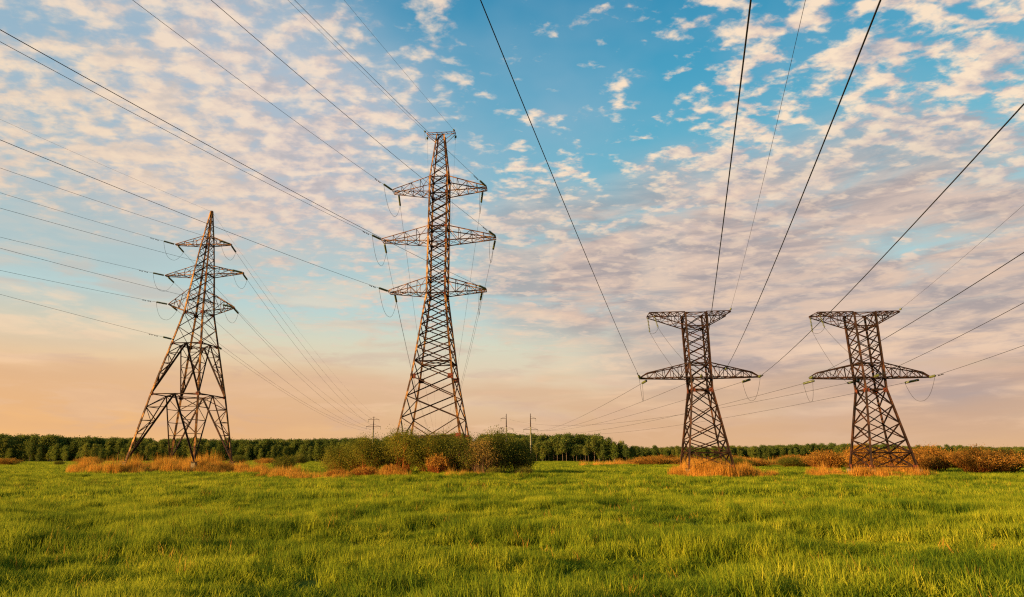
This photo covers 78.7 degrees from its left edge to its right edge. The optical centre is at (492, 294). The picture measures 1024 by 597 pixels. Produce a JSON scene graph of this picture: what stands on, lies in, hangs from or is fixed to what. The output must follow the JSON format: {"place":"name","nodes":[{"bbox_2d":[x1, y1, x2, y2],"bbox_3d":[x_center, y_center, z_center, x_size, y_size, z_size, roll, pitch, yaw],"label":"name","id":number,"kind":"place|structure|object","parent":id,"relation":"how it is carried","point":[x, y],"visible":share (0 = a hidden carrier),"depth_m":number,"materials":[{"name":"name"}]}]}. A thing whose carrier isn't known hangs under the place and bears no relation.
{"place":"outdoors","nodes":[
{"label":"outdoors","id":0,"kind":"place"},
{"bbox_2d":[0,459,1023,596],"bbox_3d":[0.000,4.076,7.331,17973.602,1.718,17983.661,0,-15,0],"label":"ground","id":1,"kind":"structure","parent":0,"point":[304,583],"depth_m":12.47,"materials":[{"name":"green plant"}]},
{"bbox_2d":[0,436,9,458],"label":"fir tree","id":2,"kind":"object","parent":1,"relation":"on","point":[5,443],"visible":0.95,"depth_m":289.09,"materials":[{"name":"green plant"}]},
{"bbox_2d":[0,458,25,464],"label":"round bush","id":3,"kind":"object","parent":1,"relation":"on","point":[7,461],"visible":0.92,"depth_m":164.31,"materials":[{"name":"orange plant"}]},
{"bbox_2d":[21,439,28,459],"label":"fir tree","id":4,"kind":"object","parent":1,"relation":"on","point":[24,455],"visible":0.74,"depth_m":290.49,"materials":[{"name":"green plant"}]},
{"bbox_2d":[26,442,35,461],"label":"pine tree","id":5,"kind":"object","parent":1,"relation":"on","point":[31,448],"visible":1,"depth_m":287.20,"materials":[{"name":"green plant"}]},
{"bbox_2d":[34,447,43,460],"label":"fir tree","id":6,"kind":"object","parent":1,"relation":"on","point":[39,449],"visible":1,"depth_m":284.91,"materials":[{"name":"green plant"}]},
{"bbox_2d":[79,443,89,457],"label":"birch tree","id":7,"kind":"object","parent":1,"relation":"on","point":[85,448],"visible":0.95,"depth_m":278.63,"materials":[{"name":"green plant"}]},
{"bbox_2d":[71,456,108,463],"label":"round bush","id":8,"kind":"object","parent":1,"relation":"on","point":[95,458],"visible":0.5,"depth_m":165.69,"materials":[{"name":"orange plant"}]},
{"bbox_2d":[90,443,98,456],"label":"fir tree","id":9,"kind":"object","parent":1,"relation":"on","point":[95,447],"visible":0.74,"depth_m":279.01,"materials":[{"name":"green plant"}]},
{"bbox_2d":[104,445,111,458],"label":"birch tree","id":10,"kind":"object","parent":1,"relation":"on","point":[108,451],"visible":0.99,"depth_m":278.11,"materials":[{"name":"green plant"}]},
{"bbox_2d":[114,439,124,460],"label":"pine tree","id":11,"kind":"object","parent":1,"relation":"on","point":[120,445],"visible":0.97,"depth_m":279.54,"materials":[{"name":"green plant"}]},
{"bbox_2d":[138,440,147,460],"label":"fir tree","id":12,"kind":"object","parent":1,"relation":"on","point":[142,451],"visible":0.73,"depth_m":279.71,"materials":[{"name":"green plant"}]},
{"bbox_2d":[148,445,157,459],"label":"birch tree","id":13,"kind":"object","parent":1,"relation":"on","point":[154,450],"visible":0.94,"depth_m":276.49,"materials":[{"name":"green plant"}]},
{"bbox_2d":[65,448,300,473],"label":"dry reeds","id":14,"kind":"object","parent":1,"relation":"on","point":[207,465],"visible":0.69,"depth_m":78.01,"materials":[{"name":"beige plant"}]},
{"bbox_2d":[123,211,247,469],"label":"lattice pylon","id":15,"kind":"object","parent":1,"relation":"on","point":[207,246],"visible":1,"depth_m":86.69,"materials":[{"name":"metal"}]},
{"bbox_2d":[1,168,218,240],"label":"overhead cable","id":16,"kind":"object","parent":15,"relation":"attached to","point":[110,205],"visible":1,"depth_m":72.03,"materials":[{"name":"metal"}]},
{"bbox_2d":[1,248,221,304],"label":"overhead cable","id":17,"kind":"object","parent":15,"relation":"attached to","point":[111,277],"visible":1,"depth_m":69.03,"materials":[{"name":"metal"}]},
{"bbox_2d":[1,208,230,269],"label":"overhead cable","id":18,"kind":"object","parent":15,"relation":"attached to","point":[114,239],"visible":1,"depth_m":69.23,"materials":[{"name":"metal"}]},
{"bbox_2d":[203,443,212,456],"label":"pine tree","id":19,"kind":"object","parent":1,"relation":"on","point":[209,445],"visible":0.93,"depth_m":281.88,"materials":[{"name":"green plant"}]},
{"bbox_2d":[0,432,473,461],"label":"wood","id":20,"kind":"object","parent":1,"relation":"on","point":[46,442],"visible":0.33,"depth_m":293.12,"materials":[{"name":"green plant"}]},
{"bbox_2d":[227,454,248,462],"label":"round bush","id":21,"kind":"object","parent":1,"relation":"on","point":[238,458],"visible":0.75,"depth_m":170.16,"materials":[{"name":"green plant"}]},
{"bbox_2d":[244,445,251,459],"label":"fir tree","id":22,"kind":"object","parent":1,"relation":"on","point":[247,453],"visible":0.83,"depth_m":285.06,"materials":[{"name":"green plant"}]},
{"bbox_2d":[251,457,275,463],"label":"round bush","id":23,"kind":"object","parent":1,"relation":"on","point":[263,460],"visible":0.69,"depth_m":178.53,"materials":[{"name":"orange plant"}]},
{"bbox_2d":[270,445,277,458],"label":"fir tree","id":24,"kind":"object","parent":1,"relation":"on","point":[273,449],"visible":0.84,"depth_m":286.23,"materials":[{"name":"green plant"}]},
{"bbox_2d":[275,444,282,458],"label":"fir tree","id":25,"kind":"object","parent":1,"relation":"on","point":[279,451],"visible":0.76,"depth_m":288.33,"materials":[{"name":"green plant"}]},
{"bbox_2d":[269,451,298,469],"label":"willow shrub","id":26,"kind":"object","parent":1,"relation":"on","point":[287,461],"visible":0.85,"depth_m":86.55,"materials":[{"name":"green plant"}]},
{"bbox_2d":[292,453,310,463],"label":"round bush","id":27,"kind":"object","parent":1,"relation":"on","point":[301,459],"visible":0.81,"depth_m":163.76,"materials":[{"name":"green plant"}]},
{"bbox_2d":[307,445,312,460],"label":"fir tree","id":28,"kind":"object","parent":1,"relation":"on","point":[310,450],"visible":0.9,"depth_m":286.42,"materials":[{"name":"green plant"}]},
{"bbox_2d":[311,443,320,458],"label":"birch tree","id":29,"kind":"object","parent":1,"relation":"on","point":[316,448],"visible":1,"depth_m":286.10,"materials":[{"name":"green plant"}]},
{"bbox_2d":[320,468,350,476],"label":"red twig bush","id":30,"kind":"object","parent":1,"relation":"on","point":[332,472],"visible":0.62,"depth_m":61.67,"materials":[{"name":"orange plant"}]},
{"bbox_2d":[314,438,362,473],"bbox_3d":[-15.519,17.116,64.874,5.676,4.198,5.180,12,-19,-38],"label":"willow shrub","id":31,"kind":"object","parent":1,"relation":"on","point":[334,459],"visible":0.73,"depth_m":64.32,"materials":[{"name":"green plant"}]},
{"bbox_2d":[339,429,389,472],"bbox_3d":[-12.872,16.507,64.774,6.234,4.842,7.472,-7,-16,26],"label":"willow shrub","id":32,"kind":"object","parent":1,"relation":"on","point":[366,454],"visible":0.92,"depth_m":63.38,"materials":[{"name":"green plant"}]},
{"bbox_2d":[350,466,379,475],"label":"red twig bush","id":33,"kind":"object","parent":1,"relation":"on","point":[366,471],"visible":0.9,"depth_m":61.26,"materials":[{"name":"orange plant"}]},
{"bbox_2d":[255,462,483,478],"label":"dry reeds","id":34,"kind":"object","parent":1,"relation":"on","point":[290,474],"visible":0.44,"depth_m":60.72,"materials":[{"name":"beige plant"}]},
{"bbox_2d":[366,417,380,442],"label":"concrete pole","id":35,"kind":"object","parent":1,"relation":"on","point":[373,419],"visible":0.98,"depth_m":244.85,"materials":[{"name":"concrete"}]},
{"bbox_2d":[379,464,400,475],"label":"red twig bush","id":36,"kind":"object","parent":1,"relation":"on","point":[385,467],"visible":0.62,"depth_m":61.08,"materials":[{"name":"orange plant"}]},
{"bbox_2d":[377,423,424,471],"bbox_3d":[-9.235,15.893,64.040,5.712,5.400,8.097,7,-16,-24],"label":"willow shrub","id":37,"kind":"object","parent":1,"relation":"on","point":[399,443],"visible":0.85,"depth_m":63.20,"materials":[{"name":"green plant"}]},
{"bbox_2d":[400,427,455,472],"bbox_3d":[-6.004,16.027,63.795,8.098,4.979,5.748,14,-20,-42],"label":"willow shrub","id":38,"kind":"object","parent":1,"relation":"on","point":[435,447],"visible":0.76,"depth_m":62.45,"materials":[{"name":"green plant"}]},
{"bbox_2d":[372,129,495,469],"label":"lattice pylon","id":39,"kind":"object","parent":1,"relation":"on","point":[446,240],"visible":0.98,"depth_m":74.78,"materials":[{"name":"metal"}]},
{"bbox_2d":[1,42,370,234],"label":"overhead cable","id":40,"kind":"object","parent":39,"relation":"attached to","point":[175,135],"visible":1,"depth_m":45.58,"materials":[{"name":"metal"}]},
{"bbox_2d":[1,140,377,287],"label":"overhead cable","id":41,"kind":"object","parent":39,"relation":"attached to","point":[171,209],"visible":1,"depth_m":43.30,"materials":[{"name":"metal"}]},
{"bbox_2d":[0,29,478,285],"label":"overhead cable","id":42,"kind":"object","parent":39,"relation":"attached to","point":[192,136],"visible":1,"depth_m":30.22,"materials":[{"name":"metal"}]},
{"bbox_2d":[133,0,382,183],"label":"overhead cable","id":43,"kind":"object","parent":39,"relation":"attached to","point":[249,87],"visible":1,"depth_m":52.52,"materials":[{"name":"metal"}]},
{"bbox_2d":[211,0,486,230],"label":"overhead cable","id":44,"kind":"object","parent":39,"relation":"attached to","point":[334,105],"visible":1,"depth_m":41.14,"materials":[{"name":"metal"}]},
{"bbox_2d":[358,63,478,179],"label":"overhead cable","id":45,"kind":"object","parent":39,"relation":"attached to","point":[413,117],"visible":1,"depth_m":57.42,"materials":[{"name":"metal"}]},
{"bbox_2d":[425,452,454,473],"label":"red twig bush","id":46,"kind":"object","parent":1,"relation":"on","point":[437,466],"visible":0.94,"depth_m":61.18,"materials":[{"name":"orange plant"}]},
{"bbox_2d":[430,431,473,469],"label":"willow shrub","id":47,"kind":"object","parent":1,"relation":"on","point":[451,440],"depth_m":68.49,"materials":[{"name":"green plant"}]},
{"bbox_2d":[430,430,485,472],"bbox_3d":[-2.810,16.251,63.744,5.909,4.606,6.392,-4,-15,14],"label":"willow shrub","id":48,"kind":"object","parent":1,"relation":"on","point":[459,453],"visible":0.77,"depth_m":62.61,"materials":[{"name":"green plant"}]},
{"bbox_2d":[464,432,503,473],"bbox_3d":[-1.028,15.998,62.191,4.204,4.332,3.548,-6,-16,21],"label":"flowering shrub","id":49,"kind":"object","parent":1,"relation":"on","point":[480,462],"visible":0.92,"depth_m":61.80,"materials":[{"name":"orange plant"}]},
{"bbox_2d":[485,466,502,473],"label":"weed bush","id":50,"kind":"object","parent":1,"relation":"on","point":[490,470],"visible":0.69,"depth_m":60.24,"materials":[{"name":"green plant"}]},
{"bbox_2d":[475,425,525,472],"bbox_3d":[0.377,16.109,64.508,6.307,5.226,6.982,2,-15,-7],"label":"willow shrub","id":51,"kind":"object","parent":1,"relation":"on","point":[503,448],"visible":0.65,"depth_m":63.44,"materials":[{"name":"green plant"}]},
{"bbox_2d":[0,469,1023,508],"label":"grass","id":52,"kind":"structure","parent":1,"relation":"on","point":[47,487],"depth_m":39.28,"materials":[{"name":"green plant"}]},
{"bbox_2d":[0,460,1023,476],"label":"grass","id":53,"kind":"structure","parent":1,"relation":"on","point":[40,466],"depth_m":96.34,"materials":[{"name":"green plant"}]},
{"bbox_2d":[11,474,1018,596],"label":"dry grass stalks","id":54,"kind":"object","parent":1,"relation":"on","point":[477,543],"visible":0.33,"depth_m":15.05,"materials":[{"name":"plant"}]},
{"bbox_2d":[499,436,540,473],"bbox_3d":[2.678,16.903,65.093,4.645,4.230,5.102,-12,-19,39],"label":"willow shrub","id":55,"kind":"object","parent":1,"relation":"on","point":[526,452],"visible":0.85,"depth_m":64.41,"materials":[{"name":"green plant"}]},
{"bbox_2d":[512,466,535,474],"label":"weed bush","id":56,"kind":"object","parent":1,"relation":"on","point":[525,470],"visible":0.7,"depth_m":60.75,"materials":[{"name":"green plant"}]},
{"bbox_2d":[523,413,537,453],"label":"concrete pole","id":57,"kind":"object","parent":1,"relation":"on","point":[530,429],"visible":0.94,"depth_m":244.56,"materials":[{"name":"concrete"}]},
{"bbox_2d":[474,432,604,461],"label":"wood","id":58,"kind":"object","parent":1,"relation":"on","point":[544,437],"visible":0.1,"depth_m":287.19,"materials":[{"name":"green plant"}]},
{"bbox_2d":[539,445,545,458],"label":"birch tree","id":59,"kind":"object","parent":1,"relation":"on","point":[542,451],"visible":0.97,"depth_m":259.23,"materials":[{"name":"green plant"}]},
{"bbox_2d":[540,440,548,460],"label":"pine tree","id":60,"kind":"object","parent":1,"relation":"on","point":[545,443],"visible":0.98,"depth_m":260.40,"materials":[{"name":"green plant"}]},
{"bbox_2d":[549,437,557,452],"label":"pine tree","id":61,"kind":"object","parent":1,"relation":"on","point":[553,439],"visible":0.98,"depth_m":261.94,"materials":[{"name":"green plant"}]},
{"bbox_2d":[553,440,560,460],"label":"pine tree","id":62,"kind":"object","parent":1,"relation":"on","point":[557,446],"visible":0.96,"depth_m":261.05,"materials":[{"name":"green plant"}]},
{"bbox_2d":[558,440,565,460],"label":"pine tree","id":63,"kind":"object","parent":1,"relation":"on","point":[562,448],"visible":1,"depth_m":259.02,"materials":[{"name":"green plant"}]},
{"bbox_2d":[560,434,571,460],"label":"pine tree","id":64,"kind":"object","parent":1,"relation":"on","point":[567,441],"visible":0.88,"depth_m":261.91,"materials":[{"name":"green plant"}]},
{"bbox_2d":[569,435,578,460],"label":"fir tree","id":65,"kind":"object","parent":1,"relation":"on","point":[571,457],"visible":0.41,"depth_m":266.68,"materials":[{"name":"green plant"}]},
{"bbox_2d":[579,433,585,458],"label":"pine tree","id":66,"kind":"object","parent":1,"relation":"on","point":[582,437],"visible":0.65,"depth_m":266.90,"materials":[{"name":"green plant"}]},
{"bbox_2d":[584,439,592,461],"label":"pine tree","id":67,"kind":"object","parent":1,"relation":"on","point":[587,442],"visible":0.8,"depth_m":261.39,"materials":[{"name":"green plant"}]},
{"bbox_2d":[589,436,598,460],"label":"pine tree","id":68,"kind":"object","parent":1,"relation":"on","point":[593,446],"visible":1,"depth_m":259.22,"materials":[{"name":"green plant"}]},
{"bbox_2d":[595,440,603,458],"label":"birch tree","id":69,"kind":"object","parent":1,"relation":"on","point":[599,456],"visible":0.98,"depth_m":259.46,"materials":[{"name":"green plant"}]},
{"bbox_2d":[599,443,605,455],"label":"pine tree","id":70,"kind":"object","parent":1,"relation":"on","point":[602,449],"visible":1,"depth_m":258.40,"materials":[{"name":"green plant"}]},
{"bbox_2d":[602,437,610,461],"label":"birch tree","id":71,"kind":"object","parent":1,"relation":"on","point":[607,449],"visible":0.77,"depth_m":259.95,"materials":[{"name":"green plant"}]},
{"bbox_2d":[606,437,612,460],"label":"pine tree","id":72,"kind":"object","parent":1,"relation":"on","point":[609,439],"visible":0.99,"depth_m":260.70,"materials":[{"name":"green plant"}]},
{"bbox_2d":[610,441,618,461],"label":"birch tree","id":73,"kind":"object","parent":1,"relation":"on","point":[614,455],"visible":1,"depth_m":258.80,"materials":[{"name":"green plant"}]},
{"bbox_2d":[617,441,625,461],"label":"fir tree","id":74,"kind":"object","parent":1,"relation":"on","point":[621,455],"visible":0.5,"depth_m":267.26,"materials":[{"name":"green plant"}]},
{"bbox_2d":[621,443,629,456],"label":"pine tree","id":75,"kind":"object","parent":1,"relation":"on","point":[625,451],"visible":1,"depth_m":257.96,"materials":[{"name":"green plant"}]},
{"bbox_2d":[624,456,678,464],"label":"olive bush","id":76,"kind":"object","parent":1,"relation":"on","point":[647,460],"visible":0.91,"depth_m":133.95,"materials":[{"name":"orange plant"}]},
{"bbox_2d":[648,454,683,463],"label":"olive bush","id":77,"kind":"object","parent":1,"relation":"on","point":[674,458],"visible":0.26,"depth_m":143.29,"materials":[{"name":"orange plant"}]},
{"bbox_2d":[578,455,801,465],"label":"dry reeds","id":78,"kind":"object","parent":1,"relation":"on","point":[610,462],"visible":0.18,"depth_m":144.43,"materials":[{"name":"beige plant"}]},
{"bbox_2d":[638,308,761,472],"bbox_3d":[21.001,10.134,63.737,12.286,16.967,5.675,-2,-15,6],"label":"lattice pylon","id":79,"kind":"object","parent":1,"relation":"on","point":[707,390],"visible":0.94,"depth_m":63.90,"materials":[{"name":"metal"}]},
{"bbox_2d":[480,0,638,375],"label":"overhead cable","id":80,"kind":"object","parent":79,"relation":"attached to","point":[543,152],"visible":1,"depth_m":22.63,"materials":[{"name":"metal"}]},
{"bbox_2d":[701,0,751,375],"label":"overhead cable","id":81,"kind":"object","parent":79,"relation":"attached to","point":[732,145],"visible":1,"depth_m":14.41,"materials":[{"name":"metal"}]},
{"bbox_2d":[732,0,805,302],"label":"overhead cable","id":82,"kind":"object","parent":79,"relation":"attached to","point":[774,132],"visible":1,"depth_m":29.16,"materials":[{"name":"metal"}]},
{"bbox_2d":[726,0,880,367],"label":"overhead cable","id":83,"kind":"object","parent":79,"relation":"attached to","point":[879,2],"visible":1,"depth_m":15.88,"materials":[{"name":"metal"}]},
{"bbox_2d":[761,103,1023,376],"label":"overhead cable","id":84,"kind":"object","parent":79,"relation":"attached to","point":[1012,116],"visible":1,"depth_m":17.88,"materials":[{"name":"metal"}]},
{"bbox_2d":[667,453,779,476],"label":"dry reeds","id":85,"kind":"object","parent":1,"relation":"on","point":[708,469],"visible":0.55,"depth_m":58.96,"materials":[{"name":"beige plant"}]},
{"bbox_2d":[711,455,755,465],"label":"olive bush","id":86,"kind":"object","parent":1,"relation":"on","point":[736,460],"visible":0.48,"depth_m":117.00,"materials":[{"name":"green plant"}]},
{"bbox_2d":[747,456,771,466],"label":"olive bush","id":87,"kind":"object","parent":1,"relation":"on","point":[759,462],"visible":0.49,"depth_m":119.16,"materials":[{"name":"orange plant"}]},
{"bbox_2d":[773,455,808,466],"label":"olive bush","id":88,"kind":"object","parent":1,"relation":"on","point":[787,461],"visible":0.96,"depth_m":115.72,"materials":[{"name":"green plant"}]},
{"bbox_2d":[611,442,1023,459],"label":"wood","id":89,"kind":"object","parent":1,"relation":"on","point":[766,452],"visible":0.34,"depth_m":547.49,"materials":[{"name":"green plant"}]},
{"bbox_2d":[801,448,847,468],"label":"orange bush","id":90,"kind":"object","parent":1,"relation":"on","point":[826,457],"visible":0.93,"depth_m":95.59,"materials":[{"name":"brown plant"}]},
{"bbox_2d":[838,440,880,467],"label":"orange bush","id":91,"kind":"object","parent":1,"relation":"on","point":[855,459],"visible":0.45,"depth_m":91.88,"materials":[{"name":"brown plant"}]},
{"bbox_2d":[803,308,935,475],"bbox_3d":[38.371,10.145,63.717,12.325,17.024,5.624,-1,-15,4],"label":"lattice pylon","id":92,"kind":"object","parent":1,"relation":"on","point":[863,377],"visible":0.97,"depth_m":63.84,"materials":[{"name":"metal"}]},
{"bbox_2d":[507,384,800,434],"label":"overhead cable","id":93,"kind":"object","parent":92,"relation":"attached to","point":[689,412],"visible":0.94,"depth_m":88.52,"materials":[{"name":"metal"}]},
{"bbox_2d":[509,383,845,425],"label":"overhead cable","id":94,"kind":"object","parent":92,"relation":"attached to","point":[693,412],"visible":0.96,"depth_m":98.78,"materials":[{"name":"metal"}]},
{"bbox_2d":[517,383,901,434],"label":"overhead cable","id":95,"kind":"object","parent":92,"relation":"attached to","point":[738,415],"visible":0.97,"depth_m":90.88,"materials":[{"name":"metal"}]},
{"bbox_2d":[813,252,1023,377],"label":"overhead cable","id":96,"kind":"object","parent":92,"relation":"attached to","point":[934,308],"visible":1,"depth_m":30.38,"materials":[{"name":"metal"}]},
{"bbox_2d":[879,303,1022,374],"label":"overhead cable","id":97,"kind":"object","parent":92,"relation":"attached to","point":[955,338],"visible":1,"depth_m":42.70,"materials":[{"name":"metal"}]},
{"bbox_2d":[806,460,936,477],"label":"dry reeds","id":98,"kind":"object","parent":1,"relation":"on","point":[826,470],"visible":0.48,"depth_m":59.79,"materials":[{"name":"beige plant"}]},
{"bbox_2d":[876,446,942,468],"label":"orange bush","id":99,"kind":"object","parent":1,"relation":"on","point":[920,458],"visible":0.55,"depth_m":87.69,"materials":[{"name":"brown plant"}]},
{"bbox_2d":[905,446,940,470],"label":"orange bush","id":100,"kind":"object","parent":1,"relation":"on","point":[921,453],"visible":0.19,"depth_m":89.55,"materials":[{"name":"brown plant"}]},
{"bbox_2d":[912,442,956,470],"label":"orange bush","id":101,"kind":"object","parent":1,"relation":"on","point":[944,464],"visible":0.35,"depth_m":91.68,"materials":[{"name":"brown plant"}]},
{"bbox_2d":[940,443,1006,472],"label":"orange bush","id":102,"kind":"object","parent":1,"relation":"on","point":[977,460],"visible":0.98,"depth_m":88.01,"materials":[{"name":"brown plant"}]},
{"bbox_2d":[971,448,1023,472],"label":"orange bush","id":103,"kind":"object","parent":1,"relation":"on","point":[1002,467],"visible":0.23,"depth_m":88.71,"materials":[{"name":"brown plant"}]},
{"bbox_2d":[985,447,1023,471],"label":"orange bush","id":104,"kind":"object","parent":1,"relation":"on","point":[1010,453],"visible":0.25,"depth_m":91.78,"materials":[{"name":"brown plant"}]},
{"bbox_2d":[0,0,1023,447],"label":"sky","id":105,"kind":"structure","parent":0,"point":[630,105],"materials":[{"name":"blue"}]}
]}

